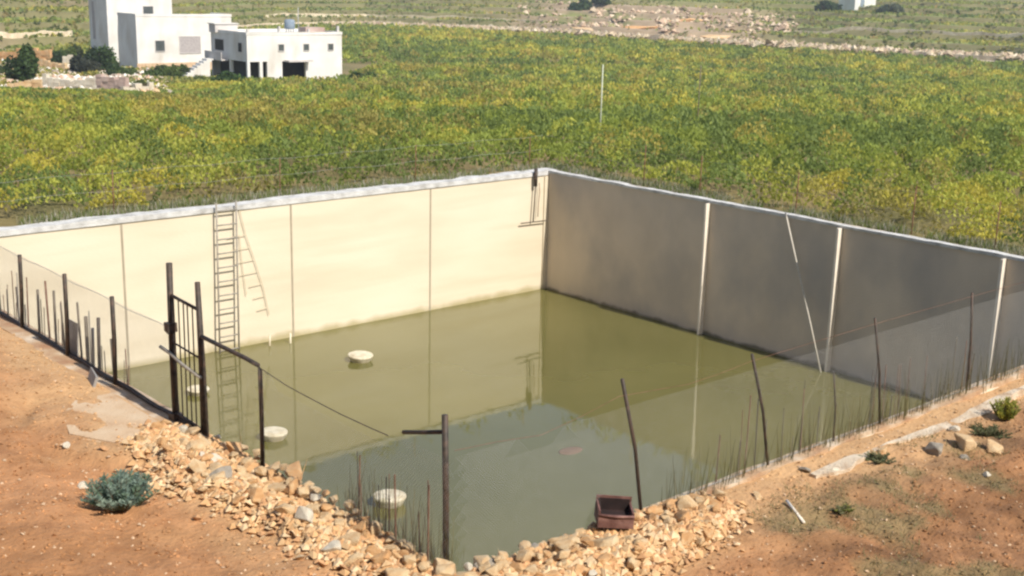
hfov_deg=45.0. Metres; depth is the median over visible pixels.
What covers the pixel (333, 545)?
rock
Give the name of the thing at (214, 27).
roof shed
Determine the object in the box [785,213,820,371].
rope
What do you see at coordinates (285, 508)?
rock
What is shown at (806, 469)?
rock
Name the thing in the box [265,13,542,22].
terrace wall
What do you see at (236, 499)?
rock
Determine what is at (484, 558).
rock
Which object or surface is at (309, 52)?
house
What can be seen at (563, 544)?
rock
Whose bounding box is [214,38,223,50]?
window
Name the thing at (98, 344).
fence stake
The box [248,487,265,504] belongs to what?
rock
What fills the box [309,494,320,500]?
rock
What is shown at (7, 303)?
fence stake
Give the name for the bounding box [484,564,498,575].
rock
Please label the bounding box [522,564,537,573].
rock
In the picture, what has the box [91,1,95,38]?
window
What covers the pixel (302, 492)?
rock
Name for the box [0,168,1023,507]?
reservoir
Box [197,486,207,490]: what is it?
rock
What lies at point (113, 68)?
shrub
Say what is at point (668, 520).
rock
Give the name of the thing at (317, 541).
rubble
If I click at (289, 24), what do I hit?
water tank
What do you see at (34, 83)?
yard wall
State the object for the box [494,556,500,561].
rock
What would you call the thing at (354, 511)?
rock
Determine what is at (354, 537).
rock
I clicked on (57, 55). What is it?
tree
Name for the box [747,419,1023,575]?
weeds
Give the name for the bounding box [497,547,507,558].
rock
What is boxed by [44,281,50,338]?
fence stake
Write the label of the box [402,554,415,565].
rock
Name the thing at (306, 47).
window
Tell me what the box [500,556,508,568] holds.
rock
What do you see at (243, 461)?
rock
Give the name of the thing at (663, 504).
rock
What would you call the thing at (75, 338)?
metal sheet
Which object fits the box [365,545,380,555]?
rock
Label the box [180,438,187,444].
rock
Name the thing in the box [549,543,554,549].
rock
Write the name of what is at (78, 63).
tree
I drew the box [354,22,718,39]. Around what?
terrace wall
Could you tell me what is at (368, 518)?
rock
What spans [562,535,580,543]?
rock
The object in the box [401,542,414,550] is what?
rock
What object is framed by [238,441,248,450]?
rock
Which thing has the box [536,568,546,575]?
rock
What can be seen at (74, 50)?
tree
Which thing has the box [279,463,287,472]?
rock
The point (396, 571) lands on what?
rock
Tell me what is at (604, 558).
rock
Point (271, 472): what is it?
rock
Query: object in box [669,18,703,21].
outcrop
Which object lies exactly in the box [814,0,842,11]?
tree
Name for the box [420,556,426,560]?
rock
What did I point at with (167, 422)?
rock
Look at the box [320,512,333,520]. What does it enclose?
rock
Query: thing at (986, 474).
rock
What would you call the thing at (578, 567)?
rock
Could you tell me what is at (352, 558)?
rock
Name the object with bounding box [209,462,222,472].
rock
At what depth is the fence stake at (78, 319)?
14.77 m
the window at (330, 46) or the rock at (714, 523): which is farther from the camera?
the window at (330, 46)
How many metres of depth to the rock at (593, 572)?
9.56 m
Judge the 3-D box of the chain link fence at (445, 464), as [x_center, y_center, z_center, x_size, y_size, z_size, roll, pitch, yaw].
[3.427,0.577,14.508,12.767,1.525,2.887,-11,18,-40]
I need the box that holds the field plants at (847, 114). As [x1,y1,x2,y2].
[0,21,1023,244]
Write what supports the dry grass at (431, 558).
on the rubble at (317, 541)
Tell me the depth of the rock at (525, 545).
9.99 m
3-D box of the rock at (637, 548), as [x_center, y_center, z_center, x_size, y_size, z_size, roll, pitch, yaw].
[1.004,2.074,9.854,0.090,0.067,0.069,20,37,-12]
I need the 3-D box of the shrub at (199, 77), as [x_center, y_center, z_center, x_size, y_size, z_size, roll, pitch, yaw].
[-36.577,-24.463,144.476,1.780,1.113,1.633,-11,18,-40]
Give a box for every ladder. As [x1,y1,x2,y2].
[215,201,239,353]
[229,209,268,313]
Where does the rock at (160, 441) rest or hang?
on the rubble at (317, 541)
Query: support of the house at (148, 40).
on the ground at (122, 549)
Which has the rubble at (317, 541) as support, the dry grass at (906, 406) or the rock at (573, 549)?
the rock at (573, 549)
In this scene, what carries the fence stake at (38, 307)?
attached to the reservoir
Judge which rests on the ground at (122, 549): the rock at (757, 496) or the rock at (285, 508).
the rock at (757, 496)
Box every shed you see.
[208,23,238,31]
[839,0,875,10]
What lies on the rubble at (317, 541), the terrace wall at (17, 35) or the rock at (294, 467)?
the rock at (294, 467)
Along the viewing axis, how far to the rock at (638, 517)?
10.57 m
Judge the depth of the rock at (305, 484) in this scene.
11.18 m
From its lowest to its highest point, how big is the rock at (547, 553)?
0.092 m
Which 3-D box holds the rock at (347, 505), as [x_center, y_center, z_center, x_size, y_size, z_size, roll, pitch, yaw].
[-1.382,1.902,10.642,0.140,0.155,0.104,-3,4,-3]
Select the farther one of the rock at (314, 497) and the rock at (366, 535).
the rock at (314, 497)
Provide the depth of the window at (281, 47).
149.32 m
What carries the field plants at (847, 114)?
on the ground at (122, 549)
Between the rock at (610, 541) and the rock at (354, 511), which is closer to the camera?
the rock at (610, 541)
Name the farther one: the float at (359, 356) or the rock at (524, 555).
the float at (359, 356)
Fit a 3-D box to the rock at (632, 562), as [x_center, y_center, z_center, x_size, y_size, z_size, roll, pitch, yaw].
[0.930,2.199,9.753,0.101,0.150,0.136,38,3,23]
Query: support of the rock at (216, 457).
on the ground at (122, 549)
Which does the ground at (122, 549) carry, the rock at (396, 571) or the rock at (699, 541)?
the rock at (699, 541)
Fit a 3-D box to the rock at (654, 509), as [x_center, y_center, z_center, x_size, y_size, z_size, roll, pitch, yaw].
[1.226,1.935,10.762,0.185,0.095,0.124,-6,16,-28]
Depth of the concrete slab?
12.84 m
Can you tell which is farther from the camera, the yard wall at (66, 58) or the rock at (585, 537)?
the yard wall at (66, 58)
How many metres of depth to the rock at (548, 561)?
9.71 m
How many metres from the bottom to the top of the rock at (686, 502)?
0.154 m
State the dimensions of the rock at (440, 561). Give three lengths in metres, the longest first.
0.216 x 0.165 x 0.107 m
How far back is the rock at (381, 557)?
9.68 m
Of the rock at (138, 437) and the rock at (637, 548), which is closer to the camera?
the rock at (637, 548)
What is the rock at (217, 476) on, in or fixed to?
on the ground at (122, 549)
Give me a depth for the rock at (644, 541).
9.97 m
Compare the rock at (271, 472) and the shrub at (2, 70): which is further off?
the shrub at (2, 70)
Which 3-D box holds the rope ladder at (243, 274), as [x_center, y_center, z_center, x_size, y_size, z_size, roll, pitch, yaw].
[-5.453,-0.497,25.560,0.922,2.323,0.015,-11,18,-40]
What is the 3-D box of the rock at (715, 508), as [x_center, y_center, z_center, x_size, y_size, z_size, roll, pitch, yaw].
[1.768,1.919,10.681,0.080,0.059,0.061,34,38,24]
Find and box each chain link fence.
[0,246,200,432]
[260,282,1023,572]
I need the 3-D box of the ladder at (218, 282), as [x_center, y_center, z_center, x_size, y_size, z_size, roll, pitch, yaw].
[-5.797,-0.061,25.223,0.558,3.421,0.108,-11,18,-40]
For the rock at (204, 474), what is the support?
on the rubble at (317, 541)
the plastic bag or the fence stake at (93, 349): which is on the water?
the plastic bag
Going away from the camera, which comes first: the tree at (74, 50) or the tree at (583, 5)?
the tree at (74, 50)
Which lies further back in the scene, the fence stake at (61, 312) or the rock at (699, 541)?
the fence stake at (61, 312)
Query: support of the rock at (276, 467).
on the rubble at (317, 541)
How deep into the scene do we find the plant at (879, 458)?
12.21 m
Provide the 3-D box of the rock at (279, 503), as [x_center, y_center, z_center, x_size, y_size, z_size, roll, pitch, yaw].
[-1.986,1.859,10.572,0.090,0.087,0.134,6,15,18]
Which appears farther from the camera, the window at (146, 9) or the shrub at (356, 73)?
the window at (146, 9)
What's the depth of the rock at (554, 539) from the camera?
10.07 m
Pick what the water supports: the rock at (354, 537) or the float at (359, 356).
the float at (359, 356)
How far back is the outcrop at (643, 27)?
334.51 m
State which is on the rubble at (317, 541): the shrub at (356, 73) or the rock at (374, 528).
the rock at (374, 528)
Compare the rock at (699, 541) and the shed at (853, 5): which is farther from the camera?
the shed at (853, 5)
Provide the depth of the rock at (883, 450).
12.46 m
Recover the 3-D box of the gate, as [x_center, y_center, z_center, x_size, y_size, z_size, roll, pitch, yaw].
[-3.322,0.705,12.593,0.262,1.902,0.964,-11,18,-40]
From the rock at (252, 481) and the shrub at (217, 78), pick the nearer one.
the rock at (252, 481)
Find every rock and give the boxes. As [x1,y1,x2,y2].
[63,441,69,448]
[77,481,87,488]
[134,435,143,440]
[150,421,163,429]
[156,437,167,445]
[160,419,171,424]
[161,444,173,452]
[178,425,187,432]
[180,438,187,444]
[184,426,200,435]
[184,452,194,458]
[186,440,203,450]
[188,459,208,472]
[189,475,198,482]
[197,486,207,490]
[198,437,210,448]
[200,453,213,461]
[201,472,208,477]
[207,486,223,493]
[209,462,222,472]
[209,466,231,478]
[211,453,222,461]
[211,471,225,483]
[220,493,228,498]
[226,432,242,452]
[228,451,238,457]
[231,494,240,503]
[236,465,246,472]
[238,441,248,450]
[239,473,252,478]
[240,457,253,464]
[243,462,260,471]
[247,479,257,483]
[248,483,257,489]
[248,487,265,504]
[252,449,259,456]
[254,466,266,475]
[267,482,285,491]
[268,461,279,472]
[268,469,274,476]
[272,476,285,482]
[274,503,294,514]
[275,501,285,506]
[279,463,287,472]
[280,496,292,501]
[283,477,298,497]
[285,461,305,480]
[285,476,301,484]
[294,506,313,522]
[296,486,309,497]
[303,481,313,485]
[305,504,319,514]
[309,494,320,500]
[312,487,321,493]
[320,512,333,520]
[321,490,329,496]
[321,503,333,511]
[321,540,340,552]
[328,495,337,504]
[334,510,344,516]
[335,518,344,526]
[337,531,360,546]
[343,499,356,510]
[343,553,363,566]
[351,508,360,515]
[352,512,368,532]
[359,516,370,522]
[361,532,370,539]
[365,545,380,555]
[370,522,382,535]
[370,550,390,564]
[384,544,395,549]
[385,535,394,542]
[385,568,408,575]
[390,551,401,559]
[397,539,405,548]
[399,550,408,555]
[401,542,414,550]
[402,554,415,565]
[417,553,426,561]
[418,561,429,571]
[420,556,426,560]
[432,558,452,568]
[435,563,455,575]
[456,571,477,575]
[464,562,472,570]
[473,555,489,567]
[474,558,495,569]
[479,560,490,572]
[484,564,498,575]
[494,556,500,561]
[495,561,504,570]
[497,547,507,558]
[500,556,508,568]
[509,562,526,570]
[516,550,533,562]
[518,540,530,549]
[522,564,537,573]
[535,553,542,559]
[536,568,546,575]
[543,550,552,557]
[544,570,558,575]
[545,558,552,563]
[549,538,573,552]
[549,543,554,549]
[550,536,567,543]
[556,549,570,559]
[561,558,566,565]
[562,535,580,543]
[569,546,578,551]
[574,563,589,575]
[580,536,591,545]
[581,538,593,547]
[588,569,597,575]
[591,527,600,534]
[593,535,618,549]
[597,553,611,564]
[624,535,634,541]
[626,557,639,568]
[633,538,647,545]
[634,513,643,520]
[634,545,643,551]
[645,505,663,513]
[648,512,656,520]
[661,499,677,507]
[663,517,673,524]
[664,510,673,516]
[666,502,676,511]
[666,540,673,547]
[667,504,674,511]
[675,509,691,521]
[676,495,698,509]
[681,532,694,545]
[689,493,703,498]
[694,497,704,503]
[696,538,704,545]
[698,504,706,509]
[702,527,714,541]
[705,496,719,504]
[711,485,726,496]
[711,520,718,526]
[712,505,720,511]
[753,491,761,499]
[798,467,810,472]
[827,467,839,474]
[877,447,886,452]
[924,442,943,455]
[949,425,959,431]
[954,432,976,451]
[959,454,969,458]
[982,471,990,477]
[987,439,1002,453]
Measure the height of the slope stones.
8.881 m
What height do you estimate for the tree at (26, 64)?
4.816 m
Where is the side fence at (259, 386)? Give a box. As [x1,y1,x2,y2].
[200,334,264,466]
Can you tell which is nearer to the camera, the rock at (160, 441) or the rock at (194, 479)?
the rock at (194, 479)
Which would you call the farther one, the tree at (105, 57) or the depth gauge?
the tree at (105, 57)
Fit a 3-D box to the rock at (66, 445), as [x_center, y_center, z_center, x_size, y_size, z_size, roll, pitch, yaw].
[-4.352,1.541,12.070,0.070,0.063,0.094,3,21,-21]
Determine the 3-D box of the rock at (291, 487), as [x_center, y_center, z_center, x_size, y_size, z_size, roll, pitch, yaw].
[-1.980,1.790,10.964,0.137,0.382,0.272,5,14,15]
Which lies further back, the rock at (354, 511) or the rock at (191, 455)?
the rock at (191, 455)
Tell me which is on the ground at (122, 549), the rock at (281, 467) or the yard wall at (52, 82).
the yard wall at (52, 82)
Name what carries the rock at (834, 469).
on the ground at (122, 549)
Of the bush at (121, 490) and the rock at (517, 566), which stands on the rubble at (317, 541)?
the rock at (517, 566)
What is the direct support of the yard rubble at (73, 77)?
on the ground at (122, 549)
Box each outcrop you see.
[572,27,592,30]
[622,26,658,28]
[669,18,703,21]
[700,34,730,38]
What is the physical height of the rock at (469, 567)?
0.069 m
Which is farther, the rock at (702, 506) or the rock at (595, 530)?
the rock at (702, 506)
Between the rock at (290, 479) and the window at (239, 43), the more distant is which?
the window at (239, 43)
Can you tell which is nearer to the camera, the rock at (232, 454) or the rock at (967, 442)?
the rock at (232, 454)
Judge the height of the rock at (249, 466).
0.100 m
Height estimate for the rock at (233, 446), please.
0.380 m
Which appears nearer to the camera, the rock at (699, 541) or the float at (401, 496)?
the rock at (699, 541)
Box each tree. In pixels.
[1,43,39,81]
[50,49,66,62]
[62,44,83,56]
[69,54,101,72]
[83,44,119,69]
[568,0,591,10]
[591,0,611,4]
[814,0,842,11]
[875,3,904,13]
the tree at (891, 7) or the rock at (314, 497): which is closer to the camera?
the rock at (314, 497)
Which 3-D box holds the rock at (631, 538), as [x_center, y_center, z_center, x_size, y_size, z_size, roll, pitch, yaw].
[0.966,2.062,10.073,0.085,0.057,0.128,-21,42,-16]
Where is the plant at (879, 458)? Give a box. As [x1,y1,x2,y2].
[858,451,896,464]
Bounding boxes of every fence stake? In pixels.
[6,289,8,314]
[15,287,18,321]
[36,289,40,332]
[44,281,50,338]
[52,291,57,343]
[60,303,64,347]
[76,302,82,357]
[84,316,89,362]
[91,328,94,364]
[96,317,100,369]
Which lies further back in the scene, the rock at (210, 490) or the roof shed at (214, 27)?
the roof shed at (214, 27)
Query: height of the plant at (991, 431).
0.136 m
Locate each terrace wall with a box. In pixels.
[0,30,72,37]
[238,21,490,26]
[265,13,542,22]
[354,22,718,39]
[648,36,998,60]
[796,26,1023,37]
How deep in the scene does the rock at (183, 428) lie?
12.39 m
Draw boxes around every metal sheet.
[69,319,78,355]
[88,367,98,386]
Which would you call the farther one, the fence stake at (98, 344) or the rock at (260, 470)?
the fence stake at (98, 344)
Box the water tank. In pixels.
[284,19,294,31]
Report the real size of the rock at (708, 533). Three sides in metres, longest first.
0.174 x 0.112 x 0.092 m
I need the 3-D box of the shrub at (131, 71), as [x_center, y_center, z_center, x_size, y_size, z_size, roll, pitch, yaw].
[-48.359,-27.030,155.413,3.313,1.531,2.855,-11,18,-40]
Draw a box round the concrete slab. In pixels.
[65,393,156,442]
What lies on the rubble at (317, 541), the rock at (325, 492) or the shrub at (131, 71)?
the rock at (325, 492)
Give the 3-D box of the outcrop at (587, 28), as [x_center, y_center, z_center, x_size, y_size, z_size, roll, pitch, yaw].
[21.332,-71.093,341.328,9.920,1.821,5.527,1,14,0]
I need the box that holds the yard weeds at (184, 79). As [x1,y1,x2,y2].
[0,55,329,90]
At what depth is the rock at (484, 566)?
9.57 m
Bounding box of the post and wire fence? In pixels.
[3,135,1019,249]
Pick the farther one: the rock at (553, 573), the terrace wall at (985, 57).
the terrace wall at (985, 57)
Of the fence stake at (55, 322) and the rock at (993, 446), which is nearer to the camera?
the rock at (993, 446)
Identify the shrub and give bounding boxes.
[0,65,12,72]
[105,62,123,75]
[115,67,139,74]
[130,79,148,86]
[141,64,169,76]
[168,63,190,76]
[192,74,206,79]
[210,76,223,80]
[217,70,246,80]
[349,70,361,79]
[362,71,376,76]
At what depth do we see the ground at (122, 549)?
11.29 m
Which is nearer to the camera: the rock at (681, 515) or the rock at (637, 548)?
the rock at (637, 548)
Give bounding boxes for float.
[187,385,209,395]
[259,426,287,441]
[348,350,372,362]
[373,489,405,508]
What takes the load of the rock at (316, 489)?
on the rubble at (317, 541)
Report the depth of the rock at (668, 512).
10.58 m
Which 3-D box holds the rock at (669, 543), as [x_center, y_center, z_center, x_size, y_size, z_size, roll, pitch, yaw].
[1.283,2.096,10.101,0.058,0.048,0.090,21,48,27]
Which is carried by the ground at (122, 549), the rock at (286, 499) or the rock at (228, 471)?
the rock at (228, 471)
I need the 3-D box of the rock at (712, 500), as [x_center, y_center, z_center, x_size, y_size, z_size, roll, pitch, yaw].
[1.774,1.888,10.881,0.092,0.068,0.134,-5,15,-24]
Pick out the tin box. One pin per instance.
(613, 511)
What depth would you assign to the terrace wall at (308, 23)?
341.67 m
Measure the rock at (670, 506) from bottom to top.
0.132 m
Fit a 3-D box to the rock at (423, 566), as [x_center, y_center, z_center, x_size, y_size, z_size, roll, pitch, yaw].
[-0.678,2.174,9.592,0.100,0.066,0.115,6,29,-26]
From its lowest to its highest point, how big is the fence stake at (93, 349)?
0.703 m
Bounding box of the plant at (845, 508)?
[829,503,854,514]
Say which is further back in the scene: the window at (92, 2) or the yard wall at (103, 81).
the window at (92, 2)
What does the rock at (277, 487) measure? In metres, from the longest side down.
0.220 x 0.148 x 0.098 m
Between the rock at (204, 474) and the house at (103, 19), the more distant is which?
the house at (103, 19)
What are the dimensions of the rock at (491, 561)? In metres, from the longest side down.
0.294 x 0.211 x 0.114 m
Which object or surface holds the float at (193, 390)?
on the water
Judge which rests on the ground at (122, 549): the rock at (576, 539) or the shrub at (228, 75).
the shrub at (228, 75)
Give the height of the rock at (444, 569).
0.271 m
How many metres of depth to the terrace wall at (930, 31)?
302.70 m
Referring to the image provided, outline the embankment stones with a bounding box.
[316,20,1023,61]
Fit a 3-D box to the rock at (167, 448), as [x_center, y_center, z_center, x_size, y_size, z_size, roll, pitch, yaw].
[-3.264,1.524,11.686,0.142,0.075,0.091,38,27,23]
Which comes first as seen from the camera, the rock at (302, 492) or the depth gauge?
the rock at (302, 492)
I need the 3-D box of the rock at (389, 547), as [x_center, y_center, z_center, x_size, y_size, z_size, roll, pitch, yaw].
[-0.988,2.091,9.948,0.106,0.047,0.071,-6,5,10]
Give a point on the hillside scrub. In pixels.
(86, 44)
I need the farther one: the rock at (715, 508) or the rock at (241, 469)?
the rock at (241, 469)
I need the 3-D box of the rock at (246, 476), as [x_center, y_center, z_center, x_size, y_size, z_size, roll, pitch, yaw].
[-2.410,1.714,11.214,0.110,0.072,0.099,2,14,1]
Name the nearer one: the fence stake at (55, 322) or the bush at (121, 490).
the bush at (121, 490)
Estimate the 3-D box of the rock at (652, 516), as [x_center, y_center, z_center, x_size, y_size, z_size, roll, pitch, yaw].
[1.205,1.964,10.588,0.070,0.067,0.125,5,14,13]
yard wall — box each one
[0,48,52,59]
[7,79,42,87]
[38,59,67,69]
[42,73,97,88]
[62,55,72,64]
[95,74,129,89]
[120,82,153,90]
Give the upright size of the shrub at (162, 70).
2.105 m
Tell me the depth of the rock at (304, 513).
10.35 m
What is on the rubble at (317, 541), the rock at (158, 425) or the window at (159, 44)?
the rock at (158, 425)
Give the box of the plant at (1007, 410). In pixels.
[989,396,1021,420]
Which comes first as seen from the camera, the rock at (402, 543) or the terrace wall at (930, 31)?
the rock at (402, 543)
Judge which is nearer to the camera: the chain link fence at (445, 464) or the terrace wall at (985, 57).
the chain link fence at (445, 464)
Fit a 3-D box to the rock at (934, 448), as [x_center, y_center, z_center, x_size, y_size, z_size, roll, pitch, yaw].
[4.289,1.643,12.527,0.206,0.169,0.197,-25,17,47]
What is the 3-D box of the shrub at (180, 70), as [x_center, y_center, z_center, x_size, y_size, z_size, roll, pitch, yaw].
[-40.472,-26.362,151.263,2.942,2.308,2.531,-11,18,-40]
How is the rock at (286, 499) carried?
on the rubble at (317, 541)
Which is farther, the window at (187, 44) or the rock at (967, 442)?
the window at (187, 44)
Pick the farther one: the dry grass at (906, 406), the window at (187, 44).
the window at (187, 44)
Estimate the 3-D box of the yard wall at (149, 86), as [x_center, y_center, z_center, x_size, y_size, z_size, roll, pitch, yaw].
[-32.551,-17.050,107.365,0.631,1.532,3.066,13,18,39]
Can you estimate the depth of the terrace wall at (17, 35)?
218.85 m
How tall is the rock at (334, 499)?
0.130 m
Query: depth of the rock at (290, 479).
11.08 m
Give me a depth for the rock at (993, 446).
12.56 m
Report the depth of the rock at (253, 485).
10.91 m
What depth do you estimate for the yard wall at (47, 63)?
164.73 m
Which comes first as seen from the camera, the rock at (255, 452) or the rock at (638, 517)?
the rock at (638, 517)
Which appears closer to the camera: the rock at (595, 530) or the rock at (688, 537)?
the rock at (688, 537)
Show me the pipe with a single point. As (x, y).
(795, 511)
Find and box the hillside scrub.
[0,0,1023,53]
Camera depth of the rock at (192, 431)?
12.32 m
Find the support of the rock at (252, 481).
on the rubble at (317, 541)
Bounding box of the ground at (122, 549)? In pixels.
[0,29,1023,575]
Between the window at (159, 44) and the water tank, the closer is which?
the water tank
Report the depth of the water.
22.75 m
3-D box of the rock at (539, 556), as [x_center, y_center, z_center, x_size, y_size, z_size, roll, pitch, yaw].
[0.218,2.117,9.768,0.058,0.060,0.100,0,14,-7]
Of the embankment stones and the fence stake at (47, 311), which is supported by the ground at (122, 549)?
the embankment stones
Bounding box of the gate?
[159,262,208,436]
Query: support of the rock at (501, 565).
on the rubble at (317, 541)
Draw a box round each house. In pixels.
[88,0,171,61]
[117,12,231,68]
[182,26,341,79]
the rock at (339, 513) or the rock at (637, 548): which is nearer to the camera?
the rock at (637, 548)
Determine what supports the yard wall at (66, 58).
on the ground at (122, 549)
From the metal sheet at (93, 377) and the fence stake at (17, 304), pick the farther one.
the fence stake at (17, 304)
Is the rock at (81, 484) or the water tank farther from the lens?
the water tank
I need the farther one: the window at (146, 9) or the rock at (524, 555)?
the window at (146, 9)
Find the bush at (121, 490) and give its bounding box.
[80,468,159,511]
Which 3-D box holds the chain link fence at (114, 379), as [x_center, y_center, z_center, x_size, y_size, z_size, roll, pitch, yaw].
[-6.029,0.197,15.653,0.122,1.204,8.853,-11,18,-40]
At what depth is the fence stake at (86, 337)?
14.60 m
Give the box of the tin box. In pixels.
[594,494,634,528]
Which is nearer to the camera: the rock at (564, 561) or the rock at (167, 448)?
the rock at (564, 561)
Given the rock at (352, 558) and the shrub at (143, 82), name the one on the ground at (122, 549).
the shrub at (143, 82)
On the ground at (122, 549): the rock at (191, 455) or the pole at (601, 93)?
the pole at (601, 93)
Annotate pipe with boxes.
[785,500,804,523]
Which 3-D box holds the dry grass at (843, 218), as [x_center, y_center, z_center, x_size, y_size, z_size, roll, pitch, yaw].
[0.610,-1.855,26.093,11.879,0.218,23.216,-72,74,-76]
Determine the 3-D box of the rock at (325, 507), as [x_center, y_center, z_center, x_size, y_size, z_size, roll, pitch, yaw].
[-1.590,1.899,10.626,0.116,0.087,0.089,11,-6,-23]
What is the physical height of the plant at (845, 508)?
0.096 m
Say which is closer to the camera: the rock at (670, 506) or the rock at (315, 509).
the rock at (315, 509)
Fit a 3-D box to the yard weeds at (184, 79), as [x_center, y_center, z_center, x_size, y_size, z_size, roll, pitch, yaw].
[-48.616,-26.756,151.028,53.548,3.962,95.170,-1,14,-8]
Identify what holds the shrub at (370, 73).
on the ground at (122, 549)
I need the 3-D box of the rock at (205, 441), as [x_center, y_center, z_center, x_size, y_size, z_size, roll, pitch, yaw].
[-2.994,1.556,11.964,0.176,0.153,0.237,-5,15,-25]
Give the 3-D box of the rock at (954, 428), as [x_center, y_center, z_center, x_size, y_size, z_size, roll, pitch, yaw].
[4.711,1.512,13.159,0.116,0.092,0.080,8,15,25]
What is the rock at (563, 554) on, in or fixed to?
on the rubble at (317, 541)
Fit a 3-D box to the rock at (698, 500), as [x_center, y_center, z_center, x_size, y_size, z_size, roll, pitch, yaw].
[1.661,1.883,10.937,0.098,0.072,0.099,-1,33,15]
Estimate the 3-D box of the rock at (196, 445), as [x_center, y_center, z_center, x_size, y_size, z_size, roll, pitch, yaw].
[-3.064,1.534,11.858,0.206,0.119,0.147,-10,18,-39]
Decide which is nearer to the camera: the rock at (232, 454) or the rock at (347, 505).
the rock at (347, 505)
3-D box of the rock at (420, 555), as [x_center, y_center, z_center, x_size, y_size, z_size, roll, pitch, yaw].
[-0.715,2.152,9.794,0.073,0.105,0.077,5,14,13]
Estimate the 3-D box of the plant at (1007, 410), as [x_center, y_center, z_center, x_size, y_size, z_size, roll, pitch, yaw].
[5.381,1.309,13.496,0.337,0.289,0.317,4,14,12]
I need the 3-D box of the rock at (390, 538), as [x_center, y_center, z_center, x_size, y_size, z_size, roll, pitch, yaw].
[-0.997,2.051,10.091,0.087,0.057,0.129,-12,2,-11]
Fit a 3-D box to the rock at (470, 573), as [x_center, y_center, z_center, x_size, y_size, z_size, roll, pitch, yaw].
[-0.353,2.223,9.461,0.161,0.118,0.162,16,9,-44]
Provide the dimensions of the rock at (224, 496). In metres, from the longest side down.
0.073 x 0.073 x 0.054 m
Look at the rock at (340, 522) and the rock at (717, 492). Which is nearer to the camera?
the rock at (340, 522)
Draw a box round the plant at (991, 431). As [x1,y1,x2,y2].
[968,422,1012,438]
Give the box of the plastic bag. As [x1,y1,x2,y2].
[559,447,582,454]
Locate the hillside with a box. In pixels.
[0,0,1023,64]
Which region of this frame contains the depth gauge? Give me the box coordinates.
[521,168,545,223]
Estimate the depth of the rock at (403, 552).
9.83 m
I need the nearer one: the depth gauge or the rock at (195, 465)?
the rock at (195, 465)
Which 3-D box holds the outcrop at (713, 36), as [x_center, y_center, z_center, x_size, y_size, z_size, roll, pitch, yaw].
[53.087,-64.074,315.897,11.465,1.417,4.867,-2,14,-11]
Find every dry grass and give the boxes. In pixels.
[16,161,1023,255]
[337,463,464,567]
[661,339,1023,501]
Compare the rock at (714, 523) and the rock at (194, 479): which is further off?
the rock at (194, 479)
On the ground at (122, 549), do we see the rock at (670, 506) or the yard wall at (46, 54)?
the yard wall at (46, 54)
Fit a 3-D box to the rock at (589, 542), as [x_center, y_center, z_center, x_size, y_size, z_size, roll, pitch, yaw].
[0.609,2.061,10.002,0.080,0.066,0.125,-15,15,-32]
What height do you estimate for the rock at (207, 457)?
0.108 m
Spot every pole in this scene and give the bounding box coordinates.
[600,64,603,125]
[697,65,700,122]
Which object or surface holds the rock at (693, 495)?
on the rubble at (317, 541)
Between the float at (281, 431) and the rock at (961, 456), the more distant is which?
the float at (281, 431)
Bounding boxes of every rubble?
[0,59,168,90]
[98,419,753,575]
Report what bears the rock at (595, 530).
on the rubble at (317, 541)
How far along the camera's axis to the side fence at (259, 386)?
11.62 m
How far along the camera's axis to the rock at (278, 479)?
11.23 m
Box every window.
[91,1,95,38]
[143,6,153,13]
[155,40,165,51]
[179,36,200,53]
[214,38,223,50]
[237,42,241,52]
[278,44,284,51]
[303,43,309,50]
[327,43,333,50]
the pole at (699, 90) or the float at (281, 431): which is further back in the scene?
the pole at (699, 90)
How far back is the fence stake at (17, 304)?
16.30 m
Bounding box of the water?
[109,289,928,571]

